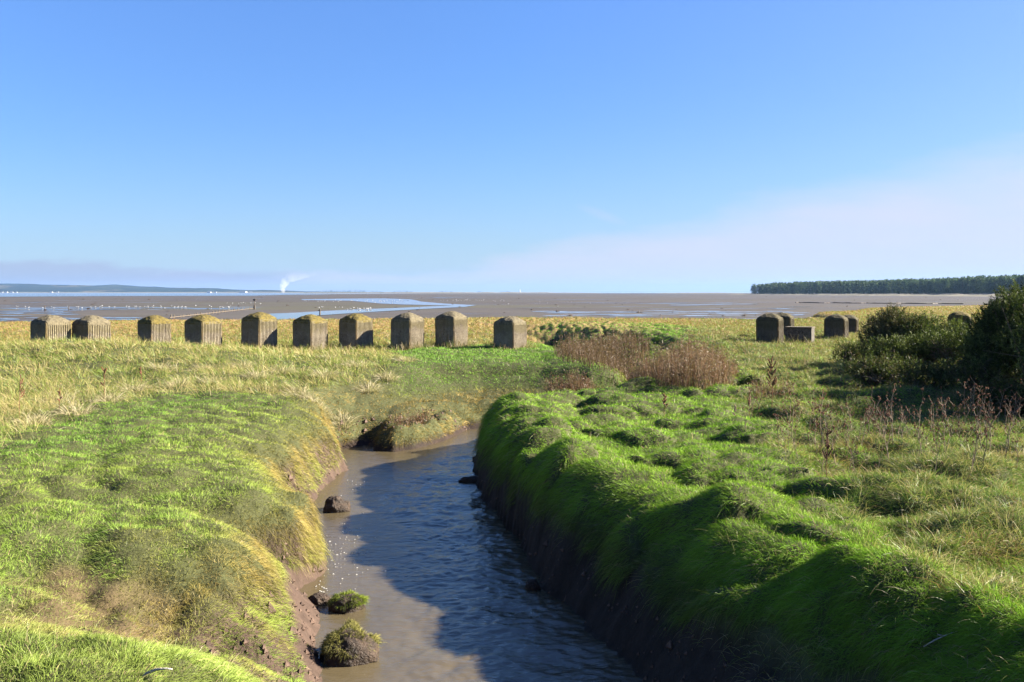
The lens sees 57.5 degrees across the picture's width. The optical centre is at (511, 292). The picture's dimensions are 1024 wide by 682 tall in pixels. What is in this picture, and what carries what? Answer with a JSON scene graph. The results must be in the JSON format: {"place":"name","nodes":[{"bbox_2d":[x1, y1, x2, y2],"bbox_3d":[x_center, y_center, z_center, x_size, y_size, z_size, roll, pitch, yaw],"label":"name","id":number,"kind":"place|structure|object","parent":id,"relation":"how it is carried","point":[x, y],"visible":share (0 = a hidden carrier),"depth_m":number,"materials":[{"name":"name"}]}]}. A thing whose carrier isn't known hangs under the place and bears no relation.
{"place":"outdoors","nodes":[
{"label":"outdoors","id":0,"kind":"place"},
{"bbox_2d":[0,283,315,291],"bbox_3d":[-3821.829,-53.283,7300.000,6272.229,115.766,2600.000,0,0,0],"label":"hills","id":1,"kind":"structure","parent":0,"point":[4,287],"depth_m":7514.81,"materials":[{"name":"blue"}]},
{"bbox_2d":[0,293,420,296],"bbox_3d":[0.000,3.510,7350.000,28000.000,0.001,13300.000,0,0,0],"label":"sea","id":2,"kind":"structure","parent":0,"point":[118,294],"depth_m":1611.59,"materials":[{"name":"liquid"}]},
{"bbox_2d":[0,292,421,292],"bbox_3d":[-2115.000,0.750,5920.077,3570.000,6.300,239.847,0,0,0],"label":"beach","id":3,"kind":"structure","parent":0,"point":[197,292],"depth_m":5910.89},
{"bbox_2d":[299,429,642,681],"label":"creek water","id":4,"kind":"structure","parent":0,"point":[451,598],"depth_m":12.62,"materials":[{"name":"liquid"}]},
{"bbox_2d":[325,588,370,613],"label":"grass tussock","id":5,"kind":"object","parent":4,"relation":"in","point":[348,601],"depth_m":11.57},
{"bbox_2d":[315,472,385,594],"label":"foam flecks","id":6,"kind":"object","parent":4,"relation":"on","point":[338,563],"visible":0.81,"depth_m":13.57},
{"bbox_2d":[400,292,567,292],"bbox_3d":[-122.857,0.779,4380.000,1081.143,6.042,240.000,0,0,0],"label":"sand bar","id":7,"kind":"object","parent":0,"point":[481,292],"visible":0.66,"depth_m":4296.50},
{"bbox_2d":[0,293,1023,681],"bbox_3d":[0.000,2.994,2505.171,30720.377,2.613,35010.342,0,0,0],"label":"ground","id":8,"kind":"structure","parent":0,"point":[570,585],"depth_m":13.13,"materials":[{"name":"plant"}]},
{"bbox_2d":[19,375,24,417],"bbox_3d":[-9.724,2.141,18.529,0.112,1.018,0.145,0,0,0],"label":"dead dock","id":9,"kind":"object","parent":8,"relation":"on","point":[21,392],"visible":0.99,"depth_m":18.51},
{"bbox_2d":[30,315,70,342],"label":"concrete block","id":10,"kind":"structure","parent":8,"relation":"on","point":[46,325],"depth_m":36.15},
{"bbox_2d":[72,315,110,341],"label":"concrete block","id":11,"kind":"structure","parent":8,"relation":"on","point":[89,326],"depth_m":36.96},
{"bbox_2d":[100,366,106,390],"bbox_3d":[-9.451,2.127,21.589,0.160,0.844,0.087,0,0,0],"label":"dead dock","id":12,"kind":"object","parent":8,"relation":"on","point":[104,370],"visible":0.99,"depth_m":21.60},
{"bbox_2d":[137,315,170,343],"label":"concrete block","id":13,"kind":"structure","parent":8,"relation":"on","point":[154,328],"depth_m":41.13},
{"bbox_2d":[142,667,172,676],"bbox_3d":[-2.423,2.591,6.330,0.248,0.105,0.032,0,0,2],"label":"driftwood stick","id":14,"kind":"object","parent":8,"relation":"on","point":[152,670],"visible":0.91,"depth_m":6.32,"materials":[{"name":"grey wood"}]},
{"bbox_2d":[184,314,221,345],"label":"concrete block","id":15,"kind":"structure","parent":8,"relation":"on","point":[204,328],"depth_m":37.82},
{"bbox_2d":[0,351,419,430],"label":"pale tussock grass","id":16,"kind":"structure","parent":8,"relation":"on","point":[292,389],"depth_m":24.36,"materials":[{"name":"plant"}]},
{"bbox_2d":[169,307,252,317],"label":"wooden groyne","id":17,"kind":"object","parent":8,"relation":"on","point":[213,312],"visible":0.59,"depth_m":158.47,"materials":[{"name":"brown wood"}]},
{"bbox_2d":[241,312,276,348],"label":"concrete block","id":18,"kind":"structure","parent":8,"relation":"on","point":[257,328],"depth_m":38.83,"materials":[{"name":"concrete"}]},
{"bbox_2d":[20,289,508,292],"bbox_3d":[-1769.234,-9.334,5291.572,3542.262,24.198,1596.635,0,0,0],"label":"shore woods","id":19,"kind":"object","parent":8,"relation":"on","point":[254,291],"visible":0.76,"depth_m":5967.29,"materials":[{"name":"green plant"}]},
{"bbox_2d":[293,314,327,349],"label":"concrete block","id":20,"kind":"structure","parent":8,"relation":"on","point":[310,329],"depth_m":39.23,"materials":[{"name":"concrete"}]},
{"bbox_2d":[306,642,318,656],"bbox_3d":[-2.204,3.904,10.003,0.292,0.318,0.280,0,0,0],"label":"mud clod","id":21,"kind":"object","parent":8,"relation":"on","point":[316,653],"visible":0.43,"depth_m":10.01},
{"bbox_2d":[308,592,330,605],"bbox_3d":[-2.458,3.924,11.906,0.309,0.202,0.275,0,0,0],"label":"mud clod","id":22,"kind":"object","parent":8,"relation":"on","point":[318,599],"visible":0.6,"depth_m":11.82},
{"bbox_2d":[323,496,350,512],"bbox_3d":[-3.163,3.928,16.949,0.518,0.490,0.504,0,0,0],"label":"mud clod","id":23,"kind":"object","parent":8,"relation":"on","point":[336,504],"visible":0.56,"depth_m":16.79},
{"bbox_2d":[318,618,386,666],"bbox_3d":[-1.739,3.861,10.133,0.765,0.659,0.759,0,0,0],"label":"grass tussock","id":24,"kind":"object","parent":8,"relation":"on","point":[342,646],"depth_m":9.93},
{"bbox_2d":[339,313,372,348],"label":"concrete block","id":25,"kind":"structure","parent":8,"relation":"on","point":[355,329],"depth_m":40.21,"materials":[{"name":"concrete"}]},
{"bbox_2d":[270,298,473,319],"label":"tidal channel","id":26,"kind":"object","parent":8,"relation":"in","point":[280,316],"visible":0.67,"depth_m":219.79,"materials":[{"name":"liquid"}]},
{"bbox_2d":[0,303,805,320],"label":"tidal pools","id":27,"kind":"object","parent":8,"relation":"in","point":[53,311],"visible":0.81,"depth_m":174.69,"materials":[{"name":"liquid"}]},
{"bbox_2d":[391,312,424,348],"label":"concrete block","id":28,"kind":"structure","parent":8,"relation":"on","point":[407,328],"depth_m":40.19,"materials":[{"name":"concrete"}]},
{"bbox_2d":[435,311,467,346],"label":"concrete block","id":29,"kind":"structure","parent":8,"relation":"on","point":[450,326],"depth_m":41.23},
{"bbox_2d":[458,476,477,482],"bbox_3d":[-0.755,3.928,19.531,0.764,0.168,0.304,0,0,0],"label":"mud clod","id":30,"kind":"object","parent":8,"relation":"on","point":[471,479],"visible":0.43,"depth_m":19.43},
{"bbox_2d":[203,409,749,681],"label":"mud crumbs","id":31,"kind":"object","parent":8,"relation":"on","point":[669,645],"visible":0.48,"depth_m":10.31,"materials":[{"name":"soil"}]},
{"bbox_2d":[44,295,940,315],"bbox_3d":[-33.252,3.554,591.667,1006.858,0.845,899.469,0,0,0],"label":"weed lumps","id":32,"kind":"object","parent":8,"relation":"on","point":[410,311],"visible":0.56,"depth_m":231.99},
{"bbox_2d":[0,305,986,444],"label":"tall grass","id":33,"kind":"structure","parent":8,"relation":"on","point":[102,343],"depth_m":29.33,"materials":[{"name":"plant"}]},
{"bbox_2d":[493,316,526,348],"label":"concrete block","id":34,"kind":"structure","parent":8,"relation":"on","point":[510,331],"depth_m":40.03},
{"bbox_2d":[157,329,862,350],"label":"grass","id":35,"kind":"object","parent":8,"relation":"on","point":[426,345],"visible":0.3,"depth_m":40.65,"materials":[{"name":"green plant"}]},
{"bbox_2d":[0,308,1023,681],"bbox_3d":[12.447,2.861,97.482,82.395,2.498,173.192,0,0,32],"label":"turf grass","id":36,"kind":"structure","parent":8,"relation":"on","point":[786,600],"depth_m":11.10,"materials":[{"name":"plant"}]},
{"bbox_2d":[0,341,1023,681],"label":"stray grass","id":37,"kind":"structure","parent":8,"relation":"on","point":[558,543],"depth_m":9.77,"materials":[{"name":"plant"}]},
{"bbox_2d":[525,579,539,590],"bbox_3d":[0.268,3.934,12.450,0.200,0.209,0.207,0,0,-30],"label":"mud clod","id":38,"kind":"object","parent":8,"relation":"on","point":[532,584],"visible":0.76,"depth_m":12.40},
{"bbox_2d":[393,326,794,424],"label":"dead reeds","id":39,"kind":"object","parent":8,"relation":"on","point":[689,365],"visible":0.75,"depth_m":26.89,"materials":[{"name":"brown plant"}]},
{"bbox_2d":[662,392,667,416],"bbox_3d":[3.080,2.315,18.832,0.109,0.610,0.117,0,0,33],"label":"dead dock","id":40,"kind":"object","parent":8,"relation":"on","point":[664,398],"visible":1,"depth_m":18.83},
{"bbox_2d":[742,382,757,430],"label":"dead stalk","id":41,"kind":"object","parent":8,"relation":"on","point":[749,392],"visible":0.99,"depth_m":16.21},
{"bbox_2d":[756,313,783,343],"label":"concrete block","id":42,"kind":"structure","parent":8,"relation":"on","point":[769,327],"depth_m":45.06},
{"bbox_2d":[766,356,776,399],"bbox_3d":[5.649,1.960,20.286,0.238,1.160,0.205,0,0,0],"label":"dead dock","id":43,"kind":"object","parent":8,"relation":"on","point":[774,381],"visible":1,"depth_m":20.27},
{"bbox_2d":[774,404,782,443],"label":"dead stalk","id":44,"kind":"object","parent":8,"relation":"on","point":[777,425],"visible":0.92,"depth_m":15.33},
{"bbox_2d":[777,312,794,336],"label":"concrete block","id":45,"kind":"structure","parent":8,"relation":"on","point":[789,319],"depth_m":50.95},
{"bbox_2d":[785,384,796,427],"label":"dead stalk","id":46,"kind":"object","parent":8,"relation":"on","point":[790,402],"visible":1,"depth_m":16.80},
{"bbox_2d":[789,420,797,458],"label":"dead stalk","id":47,"kind":"object","parent":8,"relation":"on","point":[794,440],"visible":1,"depth_m":13.66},
{"bbox_2d":[790,383,799,425],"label":"dead stalk","id":48,"kind":"object","parent":8,"relation":"on","point":[798,404],"visible":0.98,"depth_m":16.49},
{"bbox_2d":[785,326,814,342],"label":"concrete slab","id":49,"kind":"structure","parent":8,"relation":"on","point":[798,332],"depth_m":46.12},
{"bbox_2d":[808,389,816,429],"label":"dead stalk","id":50,"kind":"object","parent":8,"relation":"on","point":[813,408],"visible":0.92,"depth_m":17.22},
{"bbox_2d":[808,401,820,438],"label":"dead stalk","id":51,"kind":"object","parent":8,"relation":"on","point":[814,416],"visible":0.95,"depth_m":15.32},
{"bbox_2d":[812,397,822,441],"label":"dead stalk","id":52,"kind":"object","parent":8,"relation":"on","point":[820,416],"visible":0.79,"depth_m":15.63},
{"bbox_2d":[816,404,828,445],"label":"dead stalk","id":53,"kind":"object","parent":8,"relation":"on","point":[822,419],"visible":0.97,"depth_m":14.99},
{"bbox_2d":[815,389,829,422],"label":"dead stalk","id":54,"kind":"object","parent":8,"relation":"on","point":[822,402],"visible":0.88,"depth_m":16.88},
{"bbox_2d":[822,429,832,476],"bbox_3d":[4.398,2.284,13.005,0.120,0.775,0.144,0,0,43],"label":"dead dock","id":55,"kind":"object","parent":8,"relation":"on","point":[827,445],"visible":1,"depth_m":13.01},
{"bbox_2d":[826,418,839,464],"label":"dead stalk","id":56,"kind":"object","parent":8,"relation":"on","point":[832,441],"visible":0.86,"depth_m":13.86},
{"bbox_2d":[824,314,848,337],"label":"concrete block","id":57,"kind":"structure","parent":8,"relation":"on","point":[835,323],"depth_m":50.58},
{"bbox_2d":[828,413,844,454],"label":"dead stalk","id":58,"kind":"object","parent":8,"relation":"on","point":[843,425],"visible":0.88,"depth_m":14.39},
{"bbox_2d":[845,402,855,435],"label":"dead stalk","id":59,"kind":"object","parent":8,"relation":"on","point":[849,415],"visible":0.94,"depth_m":16.19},
{"bbox_2d":[678,321,1023,618],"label":"rough grass","id":60,"kind":"structure","parent":8,"relation":"on","point":[956,546],"depth_m":12.07,"materials":[{"name":"plant"}]},
{"bbox_2d":[828,338,873,362],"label":"gorse bush","id":61,"kind":"object","parent":8,"relation":"on","point":[847,351],"visible":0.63,"depth_m":30.87,"materials":[{"name":"green plant"}]},
{"bbox_2d":[844,314,858,332],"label":"concrete block","id":62,"kind":"structure","parent":8,"relation":"on","point":[853,324],"depth_m":56.91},
{"bbox_2d":[846,441,857,470],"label":"dead stalk","id":63,"kind":"object","parent":8,"relation":"on","point":[852,456],"visible":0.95,"depth_m":12.67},
{"bbox_2d":[861,402,874,445],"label":"dead stalk","id":64,"kind":"object","parent":8,"relation":"on","point":[867,421],"visible":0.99,"depth_m":14.76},
{"bbox_2d":[835,351,919,385],"bbox_3d":[9.965,2.140,25.163,2.413,1.202,1.845,0,0,0],"label":"scrub clump","id":65,"kind":"object","parent":8,"relation":"on","point":[875,370],"visible":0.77,"depth_m":25.11,"materials":[{"name":"green plant"}]},
{"bbox_2d":[870,386,886,437],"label":"dead stalk","id":66,"kind":"object","parent":8,"relation":"on","point":[879,398],"visible":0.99,"depth_m":14.95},
{"bbox_2d":[795,302,963,303],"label":"mud bank","id":67,"kind":"structure","parent":8,"relation":"on","point":[885,303],"depth_m":299.28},
{"bbox_2d":[876,404,891,459],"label":"dead stalk","id":68,"kind":"object","parent":8,"relation":"on","point":[885,429],"visible":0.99,"depth_m":13.98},
{"bbox_2d":[849,302,928,360],"bbox_3d":[11.895,1.356,29.583,2.542,2.189,2.481,0,0,0],"label":"broom bush","id":69,"kind":"object","parent":8,"relation":"on","point":[876,327],"visible":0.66,"depth_m":29.16,"materials":[{"name":"green plant"}]},
{"bbox_2d":[881,393,896,435],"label":"dead stalk","id":70,"kind":"object","parent":8,"relation":"on","point":[886,409],"visible":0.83,"depth_m":15.35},
{"bbox_2d":[886,390,895,445],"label":"dead stalk","id":71,"kind":"object","parent":8,"relation":"on","point":[891,415],"visible":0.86,"depth_m":14.79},
{"bbox_2d":[886,411,898,457],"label":"dead stalk","id":72,"kind":"object","parent":8,"relation":"on","point":[890,430],"visible":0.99,"depth_m":14.00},
{"bbox_2d":[885,382,900,419],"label":"dead stalk","id":73,"kind":"object","parent":8,"relation":"on","point":[894,389],"visible":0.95,"depth_m":17.86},
{"bbox_2d":[894,399,907,434],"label":"dead stalk","id":74,"kind":"object","parent":8,"relation":"on","point":[901,417],"visible":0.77,"depth_m":16.48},
{"bbox_2d":[859,325,964,366],"bbox_3d":[11.730,1.647,26.994,3.298,1.409,2.026,0,0,0],"label":"gorse bush","id":75,"kind":"object","parent":8,"relation":"on","point":[912,348],"visible":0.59,"depth_m":26.82,"materials":[{"name":"green plant"}]},
{"bbox_2d":[912,388,924,438],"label":"dead stalk","id":76,"kind":"object","parent":8,"relation":"on","point":[923,398],"visible":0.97,"depth_m":15.11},
{"bbox_2d":[913,417,926,454],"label":"dead stalk","id":77,"kind":"object","parent":8,"relation":"on","point":[920,436],"visible":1,"depth_m":13.33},
{"bbox_2d":[881,310,965,358],"bbox_3d":[12.897,1.370,28.981,2.619,1.806,2.366,0,0,0],"label":"gorse bush","id":78,"kind":"object","parent":8,"relation":"on","point":[928,322],"visible":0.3,"depth_m":28.61,"materials":[{"name":"green plant"}]},
{"bbox_2d":[886,351,971,388],"bbox_3d":[10.836,2.139,24.066,2.374,1.266,1.761,0,0,0],"label":"scrub clump","id":79,"kind":"object","parent":8,"relation":"on","point":[921,369],"visible":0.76,"depth_m":23.91,"materials":[{"name":"green plant"}]},
{"bbox_2d":[924,405,938,445],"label":"dead stalk","id":80,"kind":"object","parent":8,"relation":"on","point":[931,414],"visible":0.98,"depth_m":14.70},
{"bbox_2d":[928,395,940,435],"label":"dead stalk","id":81,"kind":"object","parent":8,"relation":"on","point":[933,412],"visible":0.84,"depth_m":15.83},
{"bbox_2d":[931,427,944,477],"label":"dead stalk","id":82,"kind":"object","parent":8,"relation":"on","point":[943,438],"visible":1,"depth_m":12.32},
{"bbox_2d":[923,631,956,646],"bbox_3d":[3.312,2.678,7.213,0.258,0.135,0.062,0,0,-8],"label":"dead stick","id":83,"kind":"object","parent":8,"relation":"on","point":[938,638],"visible":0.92,"depth_m":7.20,"materials":[{"name":"grey wood"}]},
{"bbox_2d":[937,412,948,452],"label":"dead stalk","id":84,"kind":"object","parent":8,"relation":"on","point":[943,431],"visible":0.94,"depth_m":14.05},
{"bbox_2d":[938,397,949,434],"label":"dead stalk","id":85,"kind":"object","parent":8,"relation":"on","point":[945,414],"visible":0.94,"depth_m":16.34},
{"bbox_2d":[938,397,950,436],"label":"dead stalk","id":86,"kind":"object","parent":8,"relation":"on","point":[945,417],"visible":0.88,"depth_m":16.64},
{"bbox_2d":[915,323,981,366],"bbox_3d":[13.197,1.405,26.366,3.318,1.599,1.810,0,0,14],"label":"gorse bush","id":87,"kind":"object","parent":8,"relation":"on","point":[939,344],"visible":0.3,"depth_m":26.30,"materials":[{"name":"green plant"}]},
{"bbox_2d":[946,413,958,448],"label":"dead stalk","id":88,"kind":"object","parent":8,"relation":"on","point":[952,432],"visible":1,"depth_m":14.52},
{"bbox_2d":[948,398,959,435],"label":"dead stalk","id":89,"kind":"object","parent":8,"relation":"on","point":[953,420],"visible":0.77,"depth_m":16.27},
{"bbox_2d":[942,315,967,359],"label":"gorse bush","id":90,"kind":"object","parent":8,"relation":"on","point":[954,322],"visible":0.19,"depth_m":28.40,"materials":[{"name":"green plant"}]},
{"bbox_2d":[953,394,963,436],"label":"dead stalk","id":91,"kind":"object","parent":8,"relation":"on","point":[960,405],"visible":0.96,"depth_m":15.79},
{"bbox_2d":[948,311,970,331],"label":"concrete block","id":92,"kind":"structure","parent":8,"relation":"on","point":[957,315],"depth_m":49.58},
{"bbox_2d":[956,379,969,424],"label":"dead stalk","id":93,"kind":"object","parent":8,"relation":"on","point":[964,396],"visible":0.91,"depth_m":17.55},
{"bbox_2d":[957,402,975,432],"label":"dead stalk","id":94,"kind":"object","parent":8,"relation":"on","point":[966,416],"visible":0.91,"depth_m":15.94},
{"bbox_2d":[967,376,976,416],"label":"dead stalk","id":95,"kind":"object","parent":8,"relation":"on","point":[971,392],"visible":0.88,"depth_m":18.32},
{"bbox_2d":[969,437,978,469],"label":"dead stalk","id":96,"kind":"object","parent":8,"relation":"on","point":[974,443],"visible":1,"depth_m":12.32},
{"bbox_2d":[963,398,987,448],"bbox_3d":[6.916,2.055,13.907,0.260,0.966,0.222,-2,-11,10],"label":"dead stalk","id":97,"kind":"object","parent":8,"relation":"on","point":[972,409],"visible":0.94,"depth_m":13.94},
{"bbox_2d":[970,410,982,450],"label":"dead stalk","id":98,"kind":"object","parent":8,"relation":"on","point":[976,430],"visible":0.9,"depth_m":13.27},
{"bbox_2d":[934,356,1023,392],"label":"scrub clump","id":99,"kind":"object","parent":8,"relation":"on","point":[966,372],"visible":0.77,"depth_m":22.43,"materials":[{"name":"green plant"}]},
{"bbox_2d":[971,403,987,470],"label":"dead stalk","id":100,"kind":"object","parent":8,"relation":"on","point":[977,434],"visible":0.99,"depth_m":12.31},
{"bbox_2d":[972,387,987,439],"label":"dead stalk","id":101,"kind":"object","parent":8,"relation":"on","point":[985,397],"visible":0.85,"depth_m":15.77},
{"bbox_2d":[938,369,1023,417],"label":"scrub clump","id":102,"kind":"object","parent":8,"relation":"on","point":[1003,386],"visible":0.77,"depth_m":20.28,"materials":[{"name":"green plant"}]},
{"bbox_2d":[978,386,988,426],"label":"dead stalk","id":103,"kind":"object","parent":8,"relation":"on","point":[985,412],"visible":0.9,"depth_m":17.04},
{"bbox_2d":[951,278,1023,381],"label":"gorse bush","id":104,"kind":"object","parent":8,"relation":"on","point":[986,327],"visible":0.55,"depth_m":23.27,"materials":[{"name":"green plant"}]},
{"bbox_2d":[984,408,996,451],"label":"dead stalk","id":105,"kind":"object","parent":8,"relation":"on","point":[990,430],"visible":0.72,"depth_m":14.43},
{"bbox_2d":[982,401,999,443],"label":"dead stalk","id":106,"kind":"object","parent":8,"relation":"on","point":[991,410],"visible":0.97,"depth_m":14.93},
{"bbox_2d":[983,409,1001,462],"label":"dead stalk","id":107,"kind":"object","parent":8,"relation":"on","point":[986,417],"visible":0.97,"depth_m":12.54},
{"bbox_2d":[983,324,1023,412],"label":"gorse bush","id":108,"kind":"object","parent":8,"relation":"on","point":[1021,357],"visible":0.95,"depth_m":19.67,"materials":[{"name":"green plant"}]},
{"bbox_2d":[996,385,1011,421],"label":"dead stalk","id":109,"kind":"object","parent":8,"relation":"on","point":[1001,400],"visible":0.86,"depth_m":18.35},
{"bbox_2d":[991,281,1023,380],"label":"gorse bush","id":110,"kind":"object","parent":8,"relation":"on","point":[1012,336],"visible":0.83,"depth_m":21.66,"materials":[{"name":"green plant"}]},
{"bbox_2d":[1000,405,1017,457],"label":"dead stalk","id":111,"kind":"object","parent":8,"relation":"on","point":[1009,415],"visible":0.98,"depth_m":13.56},
{"bbox_2d":[1004,415,1015,449],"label":"dead stalk","id":112,"kind":"object","parent":8,"relation":"on","point":[1010,430],"visible":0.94,"depth_m":13.91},
{"bbox_2d":[1004,394,1015,430],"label":"dead stalk","id":113,"kind":"object","parent":8,"relation":"on","point":[1009,408],"visible":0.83,"depth_m":16.46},
{"bbox_2d":[1005,398,1021,441],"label":"dead stalk","id":114,"kind":"object","parent":8,"relation":"on","point":[1014,419],"visible":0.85,"depth_m":14.62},
{"bbox_2d":[1011,431,1023,467],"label":"dead stalk","id":115,"kind":"object","parent":8,"relation":"on","point":[1016,449],"visible":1,"depth_m":12.77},
{"bbox_2d":[0,0,1023,292],"label":"sky","id":116,"kind":"structure","parent":0,"point":[555,146],"materials":[{"name":"blue"}]},
{"bbox_2d":[730,293,1008,296],"bbox_3d":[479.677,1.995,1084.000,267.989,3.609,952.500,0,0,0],"label":"dunes","id":117,"kind":"structure","parent":0,"point":[938,294],"depth_m":1002.05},
{"bbox_2d":[750,274,1023,293],"bbox_3d":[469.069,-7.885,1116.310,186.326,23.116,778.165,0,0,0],"label":"pine wood","id":118,"kind":"object","parent":117,"relation":"on","point":[973,284],"visible":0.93,"depth_m":1088.27,"materials":[{"name":"green plant"}]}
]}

